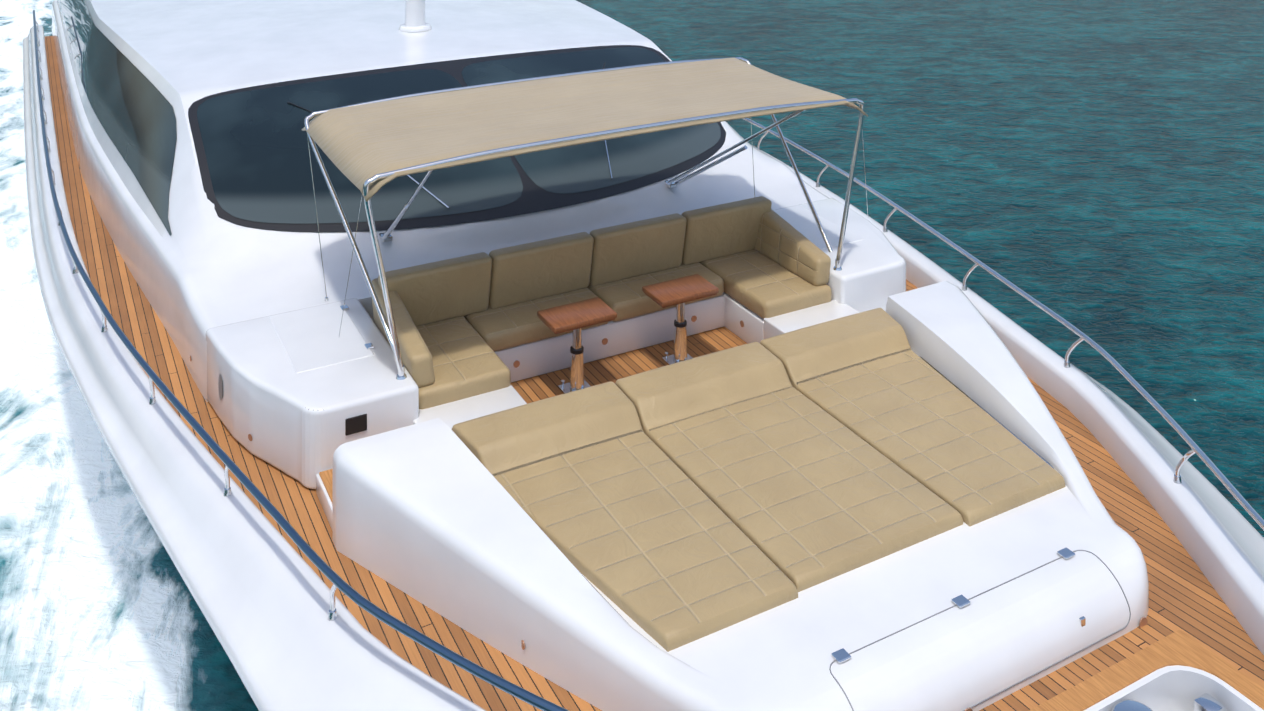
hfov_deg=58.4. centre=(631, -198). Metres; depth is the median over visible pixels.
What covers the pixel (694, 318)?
seat light
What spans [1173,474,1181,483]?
stanchion foot
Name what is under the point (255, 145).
windshield glass
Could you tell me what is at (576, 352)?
table collar
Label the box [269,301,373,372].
coaming lid
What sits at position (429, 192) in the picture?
wiper arm
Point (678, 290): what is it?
table top
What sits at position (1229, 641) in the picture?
teak deck
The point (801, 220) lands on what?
coaming lid
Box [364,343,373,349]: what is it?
lid hinge
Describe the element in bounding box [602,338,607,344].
seat light
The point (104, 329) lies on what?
stanchion foot
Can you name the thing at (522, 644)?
trunk side light
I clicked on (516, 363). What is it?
seat light
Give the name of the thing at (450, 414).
platform
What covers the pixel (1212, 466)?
rail
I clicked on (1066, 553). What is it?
trunk hinge
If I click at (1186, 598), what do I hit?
teak deck
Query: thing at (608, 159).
wiper arm
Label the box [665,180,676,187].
mount
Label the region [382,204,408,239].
bimini brace
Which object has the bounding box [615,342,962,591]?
sunpad
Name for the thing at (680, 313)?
table pedestal
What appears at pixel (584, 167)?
windshield glass
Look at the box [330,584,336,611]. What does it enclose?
stanchion
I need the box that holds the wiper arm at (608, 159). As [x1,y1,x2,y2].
[604,140,612,178]
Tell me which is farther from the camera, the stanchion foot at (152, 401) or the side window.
the side window
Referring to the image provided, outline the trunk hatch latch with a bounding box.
[1079,616,1085,626]
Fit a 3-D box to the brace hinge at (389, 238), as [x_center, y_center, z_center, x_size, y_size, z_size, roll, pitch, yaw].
[-1.939,3.423,8.907,0.080,0.035,0.120,0,0,-28]
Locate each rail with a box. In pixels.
[33,10,568,710]
[743,118,1263,529]
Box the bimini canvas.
[302,58,867,201]
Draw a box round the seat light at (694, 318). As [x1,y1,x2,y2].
[691,315,696,321]
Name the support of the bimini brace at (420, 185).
attached to the brace hinge at (389, 238)
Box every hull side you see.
[23,25,485,710]
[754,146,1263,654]
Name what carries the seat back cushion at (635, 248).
on the seat cushion at (624, 299)
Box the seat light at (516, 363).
[513,360,519,367]
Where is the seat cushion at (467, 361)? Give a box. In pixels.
[417,316,510,408]
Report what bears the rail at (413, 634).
on the hull side at (259, 589)
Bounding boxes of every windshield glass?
[197,69,522,223]
[462,47,720,193]
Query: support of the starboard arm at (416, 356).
on the seat base
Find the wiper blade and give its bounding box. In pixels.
[287,102,312,112]
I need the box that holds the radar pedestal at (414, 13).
[405,0,424,26]
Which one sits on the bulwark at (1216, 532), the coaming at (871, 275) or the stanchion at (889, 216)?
the stanchion at (889, 216)
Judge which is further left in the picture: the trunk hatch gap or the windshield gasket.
the windshield gasket
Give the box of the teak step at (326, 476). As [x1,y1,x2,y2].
[319,469,332,503]
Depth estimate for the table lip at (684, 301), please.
8.17 m
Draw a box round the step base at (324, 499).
[316,473,332,530]
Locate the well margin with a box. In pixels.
[1029,630,1263,710]
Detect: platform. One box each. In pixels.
[413,385,526,428]
[764,300,859,338]
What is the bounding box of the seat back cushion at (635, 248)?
[589,213,686,285]
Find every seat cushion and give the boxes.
[417,316,510,408]
[464,288,608,351]
[587,262,723,321]
[699,250,830,318]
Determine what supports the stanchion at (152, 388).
on the hull side at (259, 589)
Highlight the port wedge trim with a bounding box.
[920,356,1052,467]
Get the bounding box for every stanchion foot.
[101,325,107,331]
[149,397,155,404]
[223,487,231,496]
[328,608,336,620]
[1064,361,1069,367]
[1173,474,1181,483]
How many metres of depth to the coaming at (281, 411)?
7.03 m
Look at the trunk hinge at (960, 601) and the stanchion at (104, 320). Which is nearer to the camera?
the trunk hinge at (960, 601)
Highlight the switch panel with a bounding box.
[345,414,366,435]
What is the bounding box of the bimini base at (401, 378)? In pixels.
[396,373,406,379]
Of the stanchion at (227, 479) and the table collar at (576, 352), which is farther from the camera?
the table collar at (576, 352)
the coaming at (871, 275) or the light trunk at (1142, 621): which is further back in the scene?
the coaming at (871, 275)
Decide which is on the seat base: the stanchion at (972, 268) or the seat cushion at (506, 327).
the seat cushion at (506, 327)
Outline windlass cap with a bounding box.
[1110,699,1152,710]
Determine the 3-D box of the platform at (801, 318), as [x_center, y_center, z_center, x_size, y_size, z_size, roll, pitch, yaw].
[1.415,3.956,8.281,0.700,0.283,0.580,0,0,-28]
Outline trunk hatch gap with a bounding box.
[829,550,1130,710]
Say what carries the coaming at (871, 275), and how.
on the teak deck at (1186, 598)
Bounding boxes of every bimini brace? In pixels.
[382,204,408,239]
[388,170,432,235]
[668,110,803,182]
[675,145,746,184]
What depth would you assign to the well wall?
5.15 m
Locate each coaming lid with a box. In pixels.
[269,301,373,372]
[773,205,863,249]
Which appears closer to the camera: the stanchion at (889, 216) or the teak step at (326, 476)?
the teak step at (326, 476)
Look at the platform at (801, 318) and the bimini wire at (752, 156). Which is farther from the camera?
the bimini wire at (752, 156)
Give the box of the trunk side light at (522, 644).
[521,640,524,649]
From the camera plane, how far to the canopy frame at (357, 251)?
8.78 m
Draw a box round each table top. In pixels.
[537,297,616,332]
[642,274,718,306]
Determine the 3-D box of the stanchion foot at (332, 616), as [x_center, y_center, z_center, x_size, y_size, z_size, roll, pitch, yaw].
[-1.432,3.881,5.406,0.046,0.037,0.044,0,0,-28]
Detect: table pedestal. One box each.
[570,353,583,390]
[572,328,581,349]
[673,326,686,361]
[676,303,684,322]
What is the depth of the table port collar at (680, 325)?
8.25 m
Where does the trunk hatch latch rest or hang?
attached to the trunk at (433, 515)
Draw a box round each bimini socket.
[398,365,403,376]
[835,259,839,267]
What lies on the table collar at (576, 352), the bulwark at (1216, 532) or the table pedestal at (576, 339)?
the table pedestal at (576, 339)
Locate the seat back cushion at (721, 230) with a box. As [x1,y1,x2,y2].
[682,196,771,264]
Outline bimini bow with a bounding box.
[363,98,864,372]
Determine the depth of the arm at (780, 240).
8.96 m
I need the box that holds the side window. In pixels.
[60,0,176,235]
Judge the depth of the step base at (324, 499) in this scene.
6.51 m
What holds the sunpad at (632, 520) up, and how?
on the trunk at (433, 515)
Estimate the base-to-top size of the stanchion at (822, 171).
0.269 m
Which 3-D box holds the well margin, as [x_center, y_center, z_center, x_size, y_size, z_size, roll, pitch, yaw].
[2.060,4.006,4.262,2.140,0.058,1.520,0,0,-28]
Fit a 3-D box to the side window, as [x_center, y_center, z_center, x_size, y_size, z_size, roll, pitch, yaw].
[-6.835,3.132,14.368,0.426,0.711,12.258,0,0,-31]
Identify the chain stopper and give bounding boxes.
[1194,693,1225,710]
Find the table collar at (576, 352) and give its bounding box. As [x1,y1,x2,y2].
[570,346,583,354]
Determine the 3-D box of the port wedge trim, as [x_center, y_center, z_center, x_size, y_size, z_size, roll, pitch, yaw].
[2.213,3.800,7.030,0.016,0.014,1.503,0,0,-19]
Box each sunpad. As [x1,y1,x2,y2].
[451,382,797,651]
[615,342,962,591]
[760,308,1064,526]
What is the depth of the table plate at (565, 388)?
7.91 m
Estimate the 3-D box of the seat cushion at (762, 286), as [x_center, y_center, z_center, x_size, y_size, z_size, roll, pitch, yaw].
[0.999,3.775,8.991,0.636,0.145,1.115,0,0,-28]
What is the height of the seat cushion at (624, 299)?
0.145 m
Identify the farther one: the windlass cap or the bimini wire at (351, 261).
the bimini wire at (351, 261)
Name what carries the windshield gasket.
on the cabin
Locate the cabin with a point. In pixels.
(200, 270)
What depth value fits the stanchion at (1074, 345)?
7.78 m
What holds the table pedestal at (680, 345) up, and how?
on the table plate at (669, 359)
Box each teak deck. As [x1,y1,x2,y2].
[44,36,1232,710]
[1193,615,1263,687]
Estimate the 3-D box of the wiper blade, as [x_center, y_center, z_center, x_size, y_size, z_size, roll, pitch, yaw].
[-2.685,2.887,10.228,0.014,0.233,1.132,0,0,-64]
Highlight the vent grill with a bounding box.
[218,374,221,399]
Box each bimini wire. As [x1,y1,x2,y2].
[307,136,326,297]
[339,184,363,336]
[751,123,754,196]
[862,129,867,212]
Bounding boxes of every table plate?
[558,380,590,392]
[662,353,691,364]
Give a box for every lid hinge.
[340,305,348,310]
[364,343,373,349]
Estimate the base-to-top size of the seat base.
0.250 m
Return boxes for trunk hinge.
[831,648,850,663]
[952,595,969,607]
[1057,547,1074,559]
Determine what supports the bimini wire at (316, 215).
attached to the canopy frame at (357, 251)
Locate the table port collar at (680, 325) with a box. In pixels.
[674,319,686,327]
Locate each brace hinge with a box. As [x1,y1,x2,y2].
[379,232,392,241]
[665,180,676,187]
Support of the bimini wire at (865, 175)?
attached to the bimini bow
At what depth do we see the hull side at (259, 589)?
6.17 m
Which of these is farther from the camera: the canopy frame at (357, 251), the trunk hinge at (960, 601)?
the canopy frame at (357, 251)
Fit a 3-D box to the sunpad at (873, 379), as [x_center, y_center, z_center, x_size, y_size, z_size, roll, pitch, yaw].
[1.785,3.718,7.054,1.064,0.188,1.930,0,0,-28]
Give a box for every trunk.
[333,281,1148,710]
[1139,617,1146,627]
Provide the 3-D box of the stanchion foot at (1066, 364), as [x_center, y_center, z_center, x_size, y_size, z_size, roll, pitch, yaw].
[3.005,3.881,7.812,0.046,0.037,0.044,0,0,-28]
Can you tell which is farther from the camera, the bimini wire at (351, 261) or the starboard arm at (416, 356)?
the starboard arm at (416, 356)
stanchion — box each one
[100,309,105,326]
[149,377,154,398]
[224,466,229,488]
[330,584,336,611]
[758,132,768,147]
[817,165,828,183]
[884,208,896,227]
[963,264,977,285]
[1065,337,1082,361]
[1175,449,1194,476]
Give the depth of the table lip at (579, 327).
7.76 m
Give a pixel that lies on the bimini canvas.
(359, 145)
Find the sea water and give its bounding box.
[0,0,1263,710]
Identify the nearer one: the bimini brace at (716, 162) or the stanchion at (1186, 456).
the stanchion at (1186, 456)
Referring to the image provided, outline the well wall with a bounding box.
[1084,665,1263,710]
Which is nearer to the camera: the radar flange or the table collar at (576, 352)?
the table collar at (576, 352)
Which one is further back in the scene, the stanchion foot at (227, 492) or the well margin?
the stanchion foot at (227, 492)
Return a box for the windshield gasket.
[188,45,725,231]
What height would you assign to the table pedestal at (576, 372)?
0.258 m
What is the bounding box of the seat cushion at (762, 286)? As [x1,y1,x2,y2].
[699,250,830,318]
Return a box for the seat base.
[495,292,763,382]
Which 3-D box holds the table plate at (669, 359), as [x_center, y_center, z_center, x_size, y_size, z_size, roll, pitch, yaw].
[0.355,4.089,8.286,0.200,0.008,0.200,0,0,-28]
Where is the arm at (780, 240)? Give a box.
[755,209,830,285]
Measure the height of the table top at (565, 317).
0.037 m
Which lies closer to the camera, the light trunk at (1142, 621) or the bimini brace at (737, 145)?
the light trunk at (1142, 621)
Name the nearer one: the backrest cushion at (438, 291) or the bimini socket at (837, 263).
the backrest cushion at (438, 291)
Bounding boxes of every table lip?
[539,318,614,333]
[644,293,716,307]
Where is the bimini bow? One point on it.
(380, 264)
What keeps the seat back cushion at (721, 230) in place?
on the seat base
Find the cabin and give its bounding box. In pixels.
[52,0,828,401]
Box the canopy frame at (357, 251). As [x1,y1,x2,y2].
[304,57,832,355]
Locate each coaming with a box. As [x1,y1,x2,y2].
[206,298,418,488]
[776,198,905,311]
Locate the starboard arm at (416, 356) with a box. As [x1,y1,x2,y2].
[372,278,434,387]
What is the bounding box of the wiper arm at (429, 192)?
[407,175,448,208]
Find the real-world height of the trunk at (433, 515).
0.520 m
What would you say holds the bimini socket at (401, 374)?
on the coaming at (281, 411)
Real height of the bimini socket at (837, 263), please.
0.058 m
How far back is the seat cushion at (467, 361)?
7.43 m
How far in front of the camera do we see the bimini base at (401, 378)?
7.08 m
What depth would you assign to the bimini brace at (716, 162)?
9.69 m
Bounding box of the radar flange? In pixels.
[399,23,431,31]
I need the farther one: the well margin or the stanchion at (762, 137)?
the stanchion at (762, 137)
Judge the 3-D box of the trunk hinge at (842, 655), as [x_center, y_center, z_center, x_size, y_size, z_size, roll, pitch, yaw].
[0.933,3.803,5.039,0.070,0.014,0.060,0,0,-28]
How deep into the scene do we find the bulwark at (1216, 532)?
6.76 m
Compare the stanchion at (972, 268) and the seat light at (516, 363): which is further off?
the stanchion at (972, 268)

